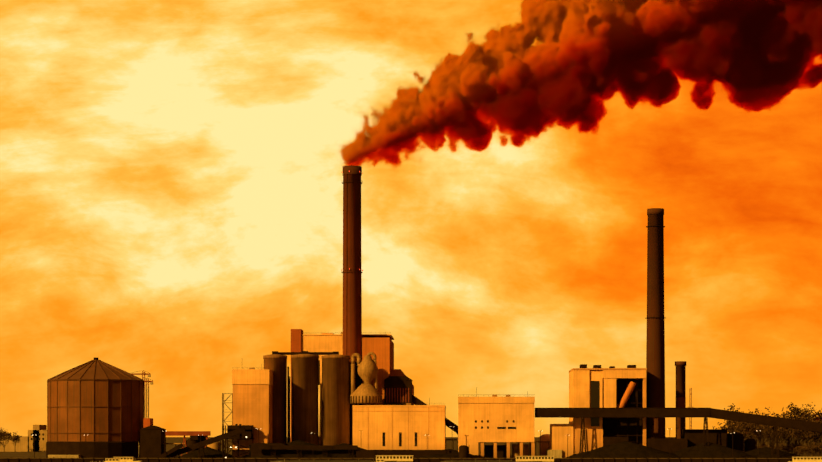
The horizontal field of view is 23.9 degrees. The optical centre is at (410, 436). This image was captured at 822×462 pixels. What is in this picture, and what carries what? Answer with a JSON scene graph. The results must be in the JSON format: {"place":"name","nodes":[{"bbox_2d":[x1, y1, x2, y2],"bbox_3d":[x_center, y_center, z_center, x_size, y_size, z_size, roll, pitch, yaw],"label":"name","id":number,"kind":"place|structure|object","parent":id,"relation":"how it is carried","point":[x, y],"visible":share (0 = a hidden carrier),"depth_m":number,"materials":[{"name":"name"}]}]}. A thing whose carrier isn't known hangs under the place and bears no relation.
{"place":"outdoors","nodes":[
{"label":"outdoors","id":0,"kind":"place"},
{"bbox_2d":[291,329,413,444],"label":"boiler house","id":1,"kind":"structure","parent":0,"point":[381,346],"depth_m":1027.40,"materials":[{"name":"concrete"}]},
{"bbox_2d":[0,437,821,457],"bbox_3d":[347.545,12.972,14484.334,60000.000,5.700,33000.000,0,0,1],"label":"ground","id":2,"kind":"structure","parent":0,"point":[449,444],"depth_m":2157.97,"materials":[{"name":"black"}]},
{"bbox_2d":[0,427,14,451],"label":"tree","id":3,"kind":"object","parent":2,"relation":"on","point":[3,435],"visible":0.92,"depth_m":1396.03,"materials":[{"name":"green plant"}]},
{"bbox_2d":[9,432,21,451],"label":"tree","id":4,"kind":"object","parent":2,"relation":"on","point":[16,438],"visible":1,"depth_m":1374.64,"materials":[{"name":"green plant"}]},
{"bbox_2d":[0,425,46,451],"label":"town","id":5,"kind":"object","parent":2,"relation":"on","point":[26,443],"visible":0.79,"depth_m":1416.14,"materials":[{"name":"concrete"}]},
{"bbox_2d":[46,358,143,457],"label":"storage tank","id":6,"kind":"object","parent":2,"relation":"on","point":[95,407],"visible":0.94,"depth_m":994.32,"materials":[{"name":"metal"}]},
{"bbox_2d":[130,370,150,417],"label":"tower crane","id":7,"kind":"object","parent":2,"relation":"on","point":[143,373],"visible":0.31,"depth_m":1051.87,"materials":[{"name":"red metal"}]},
{"bbox_2d":[144,379,152,417],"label":"lattice mast","id":8,"kind":"object","parent":2,"relation":"on","point":[148,381],"visible":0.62,"depth_m":1036.76,"materials":[{"name":"red metal"}]},
{"bbox_2d":[165,431,210,455],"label":"portal crane","id":9,"kind":"object","parent":2,"relation":"on","point":[193,435],"visible":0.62,"depth_m":984.85,"materials":[{"name":"red metal"}]},
{"bbox_2d":[222,393,232,454],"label":"stair tower","id":10,"kind":"structure","parent":2,"relation":"on","point":[223,403],"depth_m":983.10,"materials":[{"name":"metal"}]},
{"bbox_2d":[223,425,254,457],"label":"transfer tower","id":11,"kind":"structure","parent":2,"relation":"on","point":[248,433],"depth_m":973.97,"materials":[{"name":"metal"}]},
{"bbox_2d":[232,369,272,457],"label":"block","id":12,"kind":"structure","parent":2,"relation":"on","point":[252,396],"depth_m":978.84,"materials":[{"name":"beige concrete"}]},
{"bbox_2d":[155,427,357,457],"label":"quay conveyors","id":13,"kind":"object","parent":2,"relation":"on","point":[176,451],"visible":0.81,"depth_m":965.52,"materials":[{"name":"metal"}]},
{"bbox_2d":[263,351,349,444],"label":"silos","id":14,"kind":"object","parent":2,"relation":"on","point":[305,400],"visible":0.85,"depth_m":997.68,"materials":[{"name":"concrete"}]},
{"bbox_2d":[341,165,362,444],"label":"chimney","id":15,"kind":"object","parent":2,"relation":"on","point":[352,297],"visible":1,"depth_m":1014.34,"materials":[{"name":"concrete"}]},
{"bbox_2d":[349,352,381,444],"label":"cyclone separator","id":16,"kind":"object","parent":2,"relation":"on","point":[365,370],"visible":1,"depth_m":996.88,"materials":[{"name":"metal"}]},
{"bbox_2d":[48,418,727,457],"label":"buildings","id":17,"kind":"structure","parent":2,"relation":"on","point":[151,440],"depth_m":974.80,"materials":[{"name":"metal"}]},
{"bbox_2d":[0,458,791,461],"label":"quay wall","id":18,"kind":"structure","parent":2,"relation":"on","point":[417,459],"depth_m":946.06,"materials":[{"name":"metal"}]},
{"bbox_2d":[34,426,760,457],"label":"lamp masts","id":19,"kind":"object","parent":2,"relation":"on","point":[450,426],"visible":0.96,"depth_m":957.05,"materials":[{"name":"metal"}]},
{"bbox_2d":[352,405,457,449],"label":"hall","id":20,"kind":"structure","parent":2,"relation":"on","point":[399,427],"depth_m":982.96,"materials":[{"name":"beige concrete"}]},
{"bbox_2d":[249,332,533,404],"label":"roof fittings","id":21,"kind":"object","parent":20,"relation":"on","point":[507,395],"visible":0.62,"depth_m":977.90,"materials":[{"name":"metal"}]},
{"bbox_2d":[163,437,675,455],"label":"pipe racks","id":22,"kind":"object","parent":2,"relation":"on","point":[446,439],"visible":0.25,"depth_m":994.40,"materials":[{"name":"metal"}]},
{"bbox_2d":[384,376,457,431],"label":"inclined conveyor","id":23,"kind":"object","parent":2,"relation":"on","point":[397,390],"visible":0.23,"depth_m":1008.99,"materials":[{"name":"metal"}]},
{"bbox_2d":[186,432,756,457],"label":"yard tanks","id":24,"kind":"object","parent":2,"relation":"on","point":[740,443],"visible":0.5,"depth_m":985.41,"materials":[{"name":"metal"}]},
{"bbox_2d":[178,440,803,457],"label":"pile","id":25,"kind":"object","parent":2,"relation":"on","point":[625,449],"visible":0.65,"depth_m":964.12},
{"bbox_2d":[458,397,534,457],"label":"industrial building","id":26,"kind":"structure","parent":2,"relation":"on","point":[495,420],"depth_m":965.77,"materials":[{"name":"beige concrete"}]},
{"bbox_2d":[550,364,646,457],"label":"industrial building","id":27,"kind":"structure","parent":2,"relation":"on","point":[596,386],"depth_m":973.65,"materials":[{"name":"beige concrete"}]},
{"bbox_2d":[646,208,664,438],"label":"chimney","id":28,"kind":"object","parent":2,"relation":"on","point":[655,373],"visible":0.96,"depth_m":987.72,"materials":[{"name":"metal"}]},
{"bbox_2d":[535,408,821,457],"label":"conveyor bridge","id":29,"kind":"structure","parent":2,"relation":"on","point":[774,422],"depth_m":964.75,"materials":[{"name":"metal"}]},
{"bbox_2d":[675,361,685,438],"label":"stack","id":30,"kind":"object","parent":2,"relation":"on","point":[680,388],"visible":0.79,"depth_m":993.05,"materials":[{"name":"metal"}]},
{"bbox_2d":[690,388,691,428],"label":"red mast","id":31,"kind":"object","parent":2,"relation":"on","point":[691,407],"visible":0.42,"depth_m":992.62,"materials":[{"name":"metal"}]},
{"bbox_2d":[713,420,750,433],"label":"tree","id":32,"kind":"object","parent":2,"relation":"on","point":[733,426],"visible":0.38,"depth_m":1110.32,"materials":[{"name":"green plant"}]},
{"bbox_2d":[724,403,739,426],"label":"tree","id":33,"kind":"object","parent":2,"relation":"on","point":[731,406],"visible":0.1,"depth_m":1247.39,"materials":[{"name":"green plant"}]},
{"bbox_2d":[735,422,761,440],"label":"tree","id":34,"kind":"object","parent":2,"relation":"on","point":[743,431],"visible":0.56,"depth_m":1093.24,"materials":[{"name":"green plant"}]},
{"bbox_2d":[741,408,766,443],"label":"tree","id":35,"kind":"object","parent":2,"relation":"on","point":[756,409],"visible":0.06,"depth_m":1213.07,"materials":[{"name":"green plant"}]},
{"bbox_2d":[741,423,768,439],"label":"tree","id":36,"kind":"object","parent":2,"relation":"on","point":[766,429],"visible":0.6,"depth_m":1094.40,"materials":[{"name":"green plant"}]},
{"bbox_2d":[744,423,771,445],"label":"tree","id":37,"kind":"object","parent":2,"relation":"on","point":[763,428],"visible":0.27,"depth_m":1136.02,"materials":[{"name":"green plant"}]},
{"bbox_2d":[755,429,779,444],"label":"tree","id":38,"kind":"object","parent":2,"relation":"on","point":[766,437],"visible":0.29,"depth_m":1158.45,"materials":[{"name":"green plant"}]},
{"bbox_2d":[763,407,780,417],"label":"tree","id":39,"kind":"object","parent":2,"relation":"on","point":[768,414],"visible":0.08,"depth_m":1310.76,"materials":[{"name":"green plant"}]},
{"bbox_2d":[764,414,795,444],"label":"tree","id":40,"kind":"object","parent":2,"relation":"on","point":[781,431],"visible":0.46,"depth_m":1100.26,"materials":[{"name":"green plant"}]},
{"bbox_2d":[777,442,785,450],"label":"shrub","id":41,"kind":"object","parent":2,"relation":"on","point":[781,447],"visible":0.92,"depth_m":1082.22,"materials":[{"name":"green plant"}]},
{"bbox_2d":[784,444,792,451],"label":"shrub","id":42,"kind":"object","parent":2,"relation":"on","point":[787,447],"visible":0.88,"depth_m":1106.74,"materials":[{"name":"green plant"}]},
{"bbox_2d":[783,412,800,443],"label":"tree","id":43,"kind":"object","parent":2,"relation":"on","point":[790,413],"visible":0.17,"depth_m":1157.39,"materials":[{"name":"green plant"}]},
{"bbox_2d":[786,411,805,453],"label":"tree","id":44,"kind":"object","parent":2,"relation":"on","point":[798,419],"visible":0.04,"depth_m":1230.80,"materials":[{"name":"green plant"}]},
{"bbox_2d":[788,415,805,445],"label":"tree","id":45,"kind":"object","parent":2,"relation":"on","point":[799,430],"visible":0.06,"depth_m":1159.11,"materials":[{"name":"green plant"}]},
{"bbox_2d":[790,443,803,454],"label":"shrub","id":46,"kind":"object","parent":2,"relation":"on","point":[794,445],"visible":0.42,"depth_m":1109.24,"materials":[{"name":"green plant"}]},
{"bbox_2d":[793,446,800,454],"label":"shrub","id":47,"kind":"object","parent":2,"relation":"on","point":[796,449],"visible":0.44,"depth_m":1092.45,"materials":[{"name":"green plant"}]},
{"bbox_2d":[781,402,816,453],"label":"tree","id":48,"kind":"object","parent":2,"relation":"on","point":[795,410],"visible":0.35,"depth_m":1250.11,"materials":[{"name":"green plant"}]},
{"bbox_2d":[779,416,820,454],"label":"tree","id":49,"kind":"object","parent":2,"relation":"on","point":[796,434],"visible":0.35,"depth_m":1138.86,"materials":[{"name":"green plant"}]},
{"bbox_2d":[797,446,807,454],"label":"shrub","id":50,"kind":"object","parent":2,"relation":"on","point":[802,450],"visible":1,"depth_m":1075.17,"materials":[{"name":"green plant"}]},
{"bbox_2d":[794,429,821,455],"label":"tree","id":51,"kind":"object","parent":2,"relation":"on","point":[810,436],"visible":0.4,"depth_m":1110.71,"materials":[{"name":"green plant"}]},
{"bbox_2d":[805,445,813,454],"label":"shrub","id":52,"kind":"object","parent":2,"relation":"on","point":[810,449],"visible":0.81,"depth_m":1081.67,"materials":[{"name":"green plant"}]},
{"bbox_2d":[801,422,818,455],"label":"tree","id":53,"kind":"object","parent":2,"relation":"on","point":[803,435],"visible":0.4,"depth_m":1110.91,"materials":[{"name":"green plant"}]},
{"bbox_2d":[799,407,820,452],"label":"tree","id":54,"kind":"object","parent":2,"relation":"on","point":[813,417],"visible":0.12,"depth_m":1285.07,"materials":[{"name":"green plant"}]},
{"bbox_2d":[810,444,820,454],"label":"shrub","id":55,"kind":"object","parent":2,"relation":"on","point":[814,447],"visible":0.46,"depth_m":1088.96,"materials":[{"name":"green plant"}]},
{"bbox_2d":[812,432,821,442],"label":"tree","id":56,"kind":"object","parent":2,"relation":"on","point":[819,434],"visible":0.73,"depth_m":1109.29,"materials":[{"name":"green plant"}]},
{"bbox_2d":[814,413,821,443],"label":"tree","id":57,"kind":"object","parent":2,"relation":"on","point":[817,418],"visible":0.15,"depth_m":1204.48,"materials":[{"name":"green plant"}]},
{"bbox_2d":[815,443,821,452],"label":"shrub","id":58,"kind":"object","parent":2,"relation":"on","point":[819,446],"visible":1,"depth_m":1084.35,"materials":[{"name":"green plant"}]},
{"bbox_2d":[0,0,821,436],"label":"sky","id":59,"kind":"structure","parent":0,"point":[171,171],"materials":[{"name":"orange"}]},
{"label":"river water","id":60,"kind":"structure","parent":0,"visible":0},
{"bbox_2d":[103,458,119,461],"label":"cabin cruiser","id":61,"kind":"object","parent":60,"relation":"in","point":[112,459],"visible":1,"depth_m":919.50,"materials":[{"name":"white metal"}]},
{"bbox_2d":[104,457,141,461],"bbox_3d":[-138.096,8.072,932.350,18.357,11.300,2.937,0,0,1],"label":"cabin cruiser","id":62,"kind":"object","parent":60,"relation":"on","point":[125,459],"visible":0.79,"depth_m":931.38,"materials":[{"name":"white metal"}]},
{"bbox_2d":[270,455,416,461],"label":"coal barge","id":63,"kind":"object","parent":60,"relation":"on","point":[398,458],"visible":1,"depth_m":931.32,"materials":[{"name":"beige metal"}]},
{"bbox_2d":[440,456,556,461],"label":"coal barge","id":64,"kind":"object","parent":60,"relation":"on","point":[534,458],"visible":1,"depth_m":927.52,"materials":[{"name":"beige metal"}]},
{"bbox_2d":[792,457,821,461],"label":"motor boat","id":65,"kind":"object","parent":60,"relation":"on","point":[806,459],"visible":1,"depth_m":927.70,"materials":[{"name":"white metal"}]}
]}

